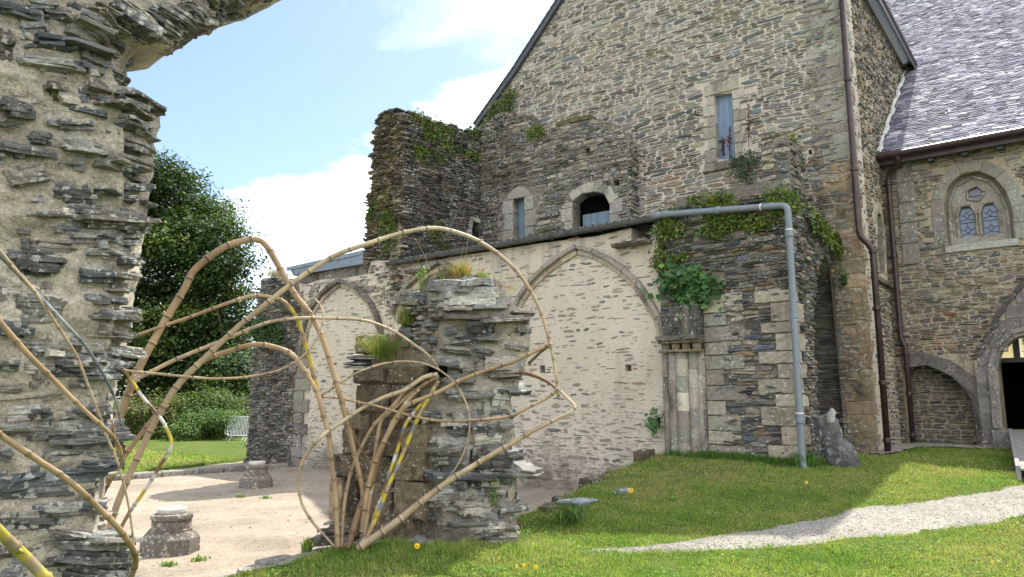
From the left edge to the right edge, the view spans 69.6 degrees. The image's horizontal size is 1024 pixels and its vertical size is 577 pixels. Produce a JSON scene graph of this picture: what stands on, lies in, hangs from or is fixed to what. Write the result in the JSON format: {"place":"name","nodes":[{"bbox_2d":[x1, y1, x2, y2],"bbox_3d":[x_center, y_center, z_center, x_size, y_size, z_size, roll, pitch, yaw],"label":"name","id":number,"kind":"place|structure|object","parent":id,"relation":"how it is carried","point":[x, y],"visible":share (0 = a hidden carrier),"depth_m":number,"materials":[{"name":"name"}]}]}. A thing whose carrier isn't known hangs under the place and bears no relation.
{"place":"outdoors","nodes":[
{"label":"outdoors","id":0,"kind":"place"},
{"bbox_2d":[113,448,236,473],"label":"short grass","id":1,"kind":"structure","parent":0,"point":[152,457],"depth_m":22.56,"materials":[{"name":"green plant"}]},
{"bbox_2d":[116,0,553,402],"label":"sky","id":2,"kind":"structure","parent":0,"point":[282,103],"materials":[{"name":"blue"}]},
{"bbox_2d":[104,461,574,576],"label":"gravel court","id":3,"kind":"object","parent":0,"point":[264,518],"visible":0.23,"depth_m":12.57,"materials":[{"name":"beige gravel"}]},
{"bbox_2d":[157,560,178,568],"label":"weed","id":4,"kind":"object","parent":3,"relation":"on","point":[169,564],"visible":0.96,"depth_m":8.36,"materials":[{"name":"green plant"}]},
{"bbox_2d":[139,506,199,557],"bbox_3d":[-4.281,3.031,9.249,0.666,0.553,0.666,0,-9,0],"label":"column base","id":5,"kind":"object","parent":3,"relation":"on","point":[171,532],"visible":0.98,"depth_m":9.04,"materials":[{"name":"stone"}]},
{"bbox_2d":[188,554,210,561],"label":"weed","id":6,"kind":"object","parent":3,"relation":"on","point":[198,558],"visible":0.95,"depth_m":8.67,"materials":[{"name":"green plant"}]},
{"bbox_2d":[239,461,272,488],"bbox_3d":[-5.621,4.090,16.205,0.698,0.573,0.697,0,-9,0],"label":"column base","id":7,"kind":"object","parent":3,"relation":"on","point":[256,475],"visible":1,"depth_m":15.99,"materials":[{"name":"stone"}]},
{"bbox_2d":[295,535,326,552],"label":"weed","id":8,"kind":"object","parent":3,"relation":"on","point":[307,545],"visible":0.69,"depth_m":8.80,"materials":[{"name":"green plant"}]},
{"bbox_2d":[110,472,552,574],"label":"loose pebbles","id":9,"kind":"object","parent":3,"relation":"on","point":[243,515],"visible":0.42,"depth_m":13.37,"materials":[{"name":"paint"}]},
{"bbox_2d":[113,407,1023,576],"bbox_3d":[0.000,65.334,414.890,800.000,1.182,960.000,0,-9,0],"label":"lawn ground","id":10,"kind":"structure","parent":0,"point":[237,448],"depth_m":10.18,"materials":[{"name":"plant"}]},
{"bbox_2d":[0,249,140,576],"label":"bamboo sculpture","id":11,"kind":"object","parent":10,"relation":"on","point":[23,555],"visible":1,"depth_m":4.90,"materials":[{"name":"wood"}]},
{"bbox_2d":[0,0,280,576],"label":"ruined archway","id":12,"kind":"object","parent":10,"relation":"on","point":[80,125],"visible":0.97,"depth_m":5.88,"materials":[{"name":"stone"}]},
{"bbox_2d":[112,387,188,439],"bbox_3d":[-18.089,6.390,35.899,4.862,3.145,4.148,0,-9,0],"label":"bramble thicket","id":13,"kind":"object","parent":10,"relation":"on","point":[141,410],"visible":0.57,"depth_m":35.48,"materials":[{"name":"green plant"}]},
{"bbox_2d":[112,338,252,426],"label":"dark evergreen","id":14,"kind":"object","parent":10,"relation":"on","point":[118,393],"visible":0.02,"depth_m":48.91,"materials":[{"name":"green plant"}]},
{"bbox_2d":[132,375,248,439],"bbox_3d":[-15.877,6.187,36.591,7.014,3.796,5.148,0,-9,0],"label":"round shrub","id":15,"kind":"object","parent":10,"relation":"on","point":[217,399],"visible":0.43,"depth_m":36.61,"materials":[{"name":"green plant"}]},
{"bbox_2d":[105,463,288,480],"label":"stone kerb","id":16,"kind":"structure","parent":10,"relation":"on","point":[148,474],"depth_m":18.91,"materials":[{"name":"grey stone"}]},
{"bbox_2d":[116,146,282,424],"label":"maple tree","id":17,"kind":"object","parent":10,"relation":"on","point":[189,232],"visible":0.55,"depth_m":42.63,"materials":[{"name":"green plant"}]},
{"bbox_2d":[155,403,248,440],"bbox_3d":[-14.364,6.493,35.172,4.288,2.070,4.534,0,-9,0],"label":"laurel shrub","id":18,"kind":"object","parent":10,"relation":"on","point":[220,419],"visible":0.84,"depth_m":34.44,"materials":[{"name":"green plant"}]},
{"bbox_2d":[226,394,249,436],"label":"feathery shrub","id":19,"kind":"object","parent":10,"relation":"on","point":[246,405],"visible":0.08,"depth_m":39.00,"materials":[{"name":"green plant"}]},
{"bbox_2d":[227,416,248,440],"bbox_3d":[-12.693,6.542,34.406,1.406,1.140,0.621,-2,-9,11],"label":"crowd barrier","id":20,"kind":"object","parent":10,"relation":"on","point":[231,435],"visible":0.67,"depth_m":34.48,"materials":[{"name":"metal"}]},
{"bbox_2d":[209,542,356,576],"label":"arcade sill","id":21,"kind":"structure","parent":10,"relation":"on","point":[265,562],"depth_m":7.71,"materials":[{"name":"grey stone"}]},
{"bbox_2d":[104,226,575,551],"bbox_3d":[-1.790,1.086,7.989,4.812,3.383,1.285,1,-9,-7],"label":"bamboo sculpture","id":22,"kind":"object","parent":10,"relation":"on","point":[363,510],"visible":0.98,"depth_m":7.80,"materials":[{"name":"wood"}]},
{"bbox_2d":[303,269,543,546],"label":"broken pillar","id":23,"kind":"structure","parent":10,"relation":"on","point":[464,313],"depth_m":8.57,"materials":[{"name":"grey stone"}]},
{"bbox_2d":[392,305,415,325],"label":"grass tuft","id":24,"kind":"object","parent":23,"relation":"on","point":[404,318],"visible":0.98,"depth_m":8.76,"materials":[{"name":"green plant"}]},
{"bbox_2d":[335,327,479,360],"bbox_3d":[-1.392,0.658,8.908,3.303,0.460,3.173,3,-9,-19],"label":"grass tuft","id":25,"kind":"object","parent":23,"relation":"on","point":[381,351],"visible":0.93,"depth_m":8.67,"materials":[{"name":"green plant"}]},
{"bbox_2d":[355,238,467,343],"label":"dry grass stalks","id":26,"kind":"object","parent":23,"relation":"on","point":[401,295],"visible":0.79,"depth_m":8.92,"materials":[{"name":"beige plant"}]},
{"bbox_2d":[414,266,425,291],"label":"leafy weed","id":27,"kind":"object","parent":23,"relation":"on","point":[423,275],"visible":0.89,"depth_m":8.86,"materials":[{"name":"green plant"}]},
{"bbox_2d":[435,275,445,297],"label":"leafy weed","id":28,"kind":"object","parent":23,"relation":"on","point":[441,277],"visible":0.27,"depth_m":8.79,"materials":[{"name":"green plant"}]},
{"bbox_2d":[442,259,492,278],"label":"grass tuft","id":29,"kind":"object","parent":23,"relation":"on","point":[461,272],"visible":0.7,"depth_m":8.89,"materials":[{"name":"green plant"}]},
{"bbox_2d":[477,268,499,278],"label":"grass tuft","id":30,"kind":"object","parent":23,"relation":"on","point":[481,274],"visible":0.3,"depth_m":8.91,"materials":[{"name":"green plant"}]},
{"bbox_2d":[485,473,499,506],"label":"leafy weed","id":31,"kind":"object","parent":23,"relation":"on","point":[493,491],"visible":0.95,"depth_m":8.35,"materials":[{"name":"green plant"}]},
{"bbox_2d":[243,202,807,490],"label":"cloister wall","id":32,"kind":"structure","parent":10,"relation":"on","point":[614,334],"depth_m":15.97,"materials":[{"name":"paint"}]},
{"bbox_2d":[247,313,284,344],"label":"wall shrub","id":33,"kind":"object","parent":32,"relation":"attached to","point":[277,337],"visible":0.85,"depth_m":22.41,"materials":[{"name":"green plant"}]},
{"bbox_2d":[259,265,294,278],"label":"grass tuft","id":34,"kind":"object","parent":32,"relation":"on","point":[271,273],"visible":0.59,"depth_m":23.27,"materials":[{"name":"green plant"}]},
{"bbox_2d":[286,250,366,283],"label":"annex roof","id":35,"kind":"structure","parent":32,"relation":"on","point":[347,265],"depth_m":22.19,"materials":[{"name":"metal"}]},
{"bbox_2d":[360,107,481,295],"bbox_3d":[-2.490,-2.213,21.520,3.575,5.335,2.315,7,-11,-40],"label":"ruined wall fragment","id":36,"kind":"object","parent":32,"relation":"on","point":[448,191],"visible":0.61,"depth_m":20.55,"materials":[{"name":"stone"}]},
{"bbox_2d":[364,190,397,259],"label":"ivy","id":37,"kind":"object","parent":36,"relation":"attached to","point":[388,213],"visible":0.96,"depth_m":20.17,"materials":[{"name":"green plant"}]},
{"bbox_2d":[428,218,446,246],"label":"ivy","id":38,"kind":"object","parent":36,"relation":"attached to","point":[434,233],"visible":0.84,"depth_m":20.37,"materials":[{"name":"green plant"}]},
{"bbox_2d":[409,107,480,168],"bbox_3d":[-1.643,-4.078,21.120,3.250,1.724,0.130,7,-11,-39],"label":"ivy","id":39,"kind":"object","parent":36,"relation":"attached to","point":[436,130],"visible":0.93,"depth_m":20.75,"materials":[{"name":"green plant"}]},
{"bbox_2d":[439,242,453,250],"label":"grass tuft","id":40,"kind":"object","parent":36,"relation":"on","point":[443,248],"visible":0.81,"depth_m":20.33,"materials":[{"name":"green plant"}]},
{"bbox_2d":[478,112,639,242],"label":"ruined upper wall","id":41,"kind":"structure","parent":32,"relation":"on","point":[579,171],"depth_m":19.99,"materials":[{"name":"grey stone"}]},
{"bbox_2d":[478,85,518,127],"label":"ivy","id":42,"kind":"object","parent":41,"relation":"attached to","point":[509,101],"visible":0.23,"depth_m":21.85,"materials":[{"name":"green plant"}]},
{"bbox_2d":[518,200,524,237],"bbox_3d":[0.357,-1.702,20.721,0.446,1.669,0.066,-7,-11,37],"label":"window","id":43,"kind":"structure","parent":41,"relation":"in","point":[521,213],"depth_m":20.80,"materials":[{"name":"blue wood"}]},
{"bbox_2d":[525,123,546,139],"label":"ivy","id":44,"kind":"object","parent":41,"relation":"attached to","point":[531,132],"visible":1,"depth_m":20.45,"materials":[{"name":"green plant"}]},
{"bbox_2d":[538,228,550,233],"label":"grass tuft","id":45,"kind":"object","parent":41,"relation":"on","point":[545,231],"visible":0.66,"depth_m":19.41,"materials":[{"name":"green plant"}]},
{"bbox_2d":[644,407,663,436],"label":"plant","id":46,"kind":"object","parent":32,"relation":"attached to","point":[652,425],"visible":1,"depth_m":14.34,"materials":[{"name":"green plant"}]},
{"bbox_2d":[648,256,728,318],"bbox_3d":[3.353,-0.058,14.222,1.639,1.322,0.325,-7,-11,40],"label":"wall shrub","id":47,"kind":"object","parent":32,"relation":"attached to","point":[692,287],"visible":1,"depth_m":14.17,"materials":[{"name":"green plant"}]},
{"bbox_2d":[526,493,624,523],"bbox_3d":[0.698,2.761,9.226,2.197,0.375,1.559,8,-12,-41],"label":"grass tuft","id":48,"kind":"object","parent":10,"relation":"on","point":[564,514],"visible":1,"depth_m":9.20,"materials":[{"name":"green plant"}]},
{"bbox_2d":[538,449,654,512],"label":"stones","id":49,"kind":"structure","parent":10,"relation":"on","point":[639,455],"depth_m":10.93,"materials":[{"name":"grey stone"}]},
{"bbox_2d":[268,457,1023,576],"bbox_3d":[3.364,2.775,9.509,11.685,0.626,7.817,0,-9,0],"label":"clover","id":50,"kind":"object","parent":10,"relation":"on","point":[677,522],"visible":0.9,"depth_m":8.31,"materials":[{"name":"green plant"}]},
{"bbox_2d":[662,447,807,466],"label":"long grass","id":51,"kind":"structure","parent":10,"relation":"on","point":[733,455],"depth_m":13.27,"materials":[{"name":"green plant"}]},
{"bbox_2d":[472,0,1023,451],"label":"abbey church","id":52,"kind":"structure","parent":10,"relation":"on","point":[904,119],"depth_m":17.27,"materials":[{"name":"stone"}]},
{"bbox_2d":[720,137,725,157],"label":"plant","id":53,"kind":"object","parent":52,"relation":"attached to","point":[723,143],"visible":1,"depth_m":17.31,"materials":[{"name":"red plant"}]},
{"bbox_2d":[717,95,734,158],"bbox_3d":[5.178,-3.848,17.718,0.484,1.757,0.100,-7,-11,37],"label":"upper door","id":54,"kind":"structure","parent":52,"relation":"in","point":[724,103],"depth_m":17.74,"materials":[{"name":"blue wood"}]},
{"bbox_2d":[724,148,759,185],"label":"ivy","id":55,"kind":"object","parent":52,"relation":"attached to","point":[740,173],"visible":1,"depth_m":17.01,"materials":[{"name":"green plant"}]},
{"bbox_2d":[745,103,751,146],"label":"plant","id":56,"kind":"object","parent":52,"relation":"attached to","point":[748,124],"visible":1,"depth_m":17.00,"materials":[{"name":"plant"}]},
{"bbox_2d":[805,204,843,260],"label":"ivy","id":57,"kind":"object","parent":52,"relation":"attached to","point":[828,236],"visible":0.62,"depth_m":14.87,"materials":[{"name":"green plant"}]},
{"bbox_2d":[839,267,848,285],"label":"plant","id":58,"kind":"object","parent":52,"relation":"attached to","point":[843,276],"visible":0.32,"depth_m":15.43,"materials":[{"name":"green plant"}]},
{"bbox_2d":[895,161,920,264],"bbox_3d":[9.444,-1.800,17.562,0.377,2.498,0.161,-7,-11,37],"label":"blocked window","id":59,"kind":"structure","parent":52,"relation":"in","point":[904,176],"depth_m":17.50,"materials":[{"name":"beige stone"}]},
{"bbox_2d":[945,174,1014,245],"bbox_3d":[10.708,-1.817,16.906,1.340,1.673,0.180,-7,-11,37],"label":"gothic window","id":60,"kind":"structure","parent":52,"relation":"in","point":[977,208],"depth_m":16.90,"materials":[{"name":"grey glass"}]},
{"bbox_2d":[659,131,844,460],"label":"ruined buttress","id":61,"kind":"structure","parent":10,"relation":"on","point":[749,376],"depth_m":13.68,"materials":[{"name":"stone"}]},
{"bbox_2d":[647,183,804,282],"bbox_3d":[3.987,-1.095,14.026,3.164,1.802,0.186,-7,-11,37],"label":"ivy","id":62,"kind":"object","parent":61,"relation":"attached to","point":[722,222],"visible":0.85,"depth_m":14.13,"materials":[{"name":"green plant"}]},
{"bbox_2d":[785,132,810,207],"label":"ivy","id":63,"kind":"object","parent":61,"relation":"attached to","point":[792,138],"visible":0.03,"depth_m":16.40,"materials":[{"name":"green plant"}]},
{"bbox_2d":[545,485,1023,553],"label":"footpath","id":64,"kind":"structure","parent":10,"relation":"on","point":[939,507],"depth_m":9.04,"materials":[{"name":"grey gravel"}]},
{"bbox_2d":[787,448,820,467],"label":"weed","id":65,"kind":"object","parent":10,"relation":"on","point":[810,459],"visible":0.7,"depth_m":12.50,"materials":[{"name":"green plant"}]},
{"bbox_2d":[600,445,1023,482],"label":"short grass","id":66,"kind":"structure","parent":10,"relation":"on","point":[946,452],"depth_m":12.64,"materials":[{"name":"green plant"}]},
{"bbox_2d":[813,408,859,467],"bbox_3d":[5.542,2.623,12.620,0.710,1.147,0.520,0,-9,0],"label":"leaning stone","id":67,"kind":"object","parent":10,"relation":"on","point":[836,448],"visible":0.94,"depth_m":12.47,"materials":[{"name":"grey stone"}]},
{"bbox_2d":[863,442,1009,453],"bbox_3d":[9.358,3.336,15.396,5.175,0.078,2.836,0,-9,0],"label":"pebble strip","id":68,"kind":"object","parent":10,"relation":"on","point":[898,447],"visible":0.84,"depth_m":15.94,"materials":[{"name":"grey gravel"}]},
{"bbox_2d":[1008,428,1023,480],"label":"wooden ramp","id":69,"kind":"structure","parent":10,"relation":"on","point":[1016,439],"depth_m":12.94,"materials":[{"name":"wood"}]},
{"bbox_2d":[726,126,732,159],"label":"plant","id":70,"kind":"object","parent":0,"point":[729,141],"visible":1,"depth_m":17.24,"materials":[{"name":"red plant"}]}
]}

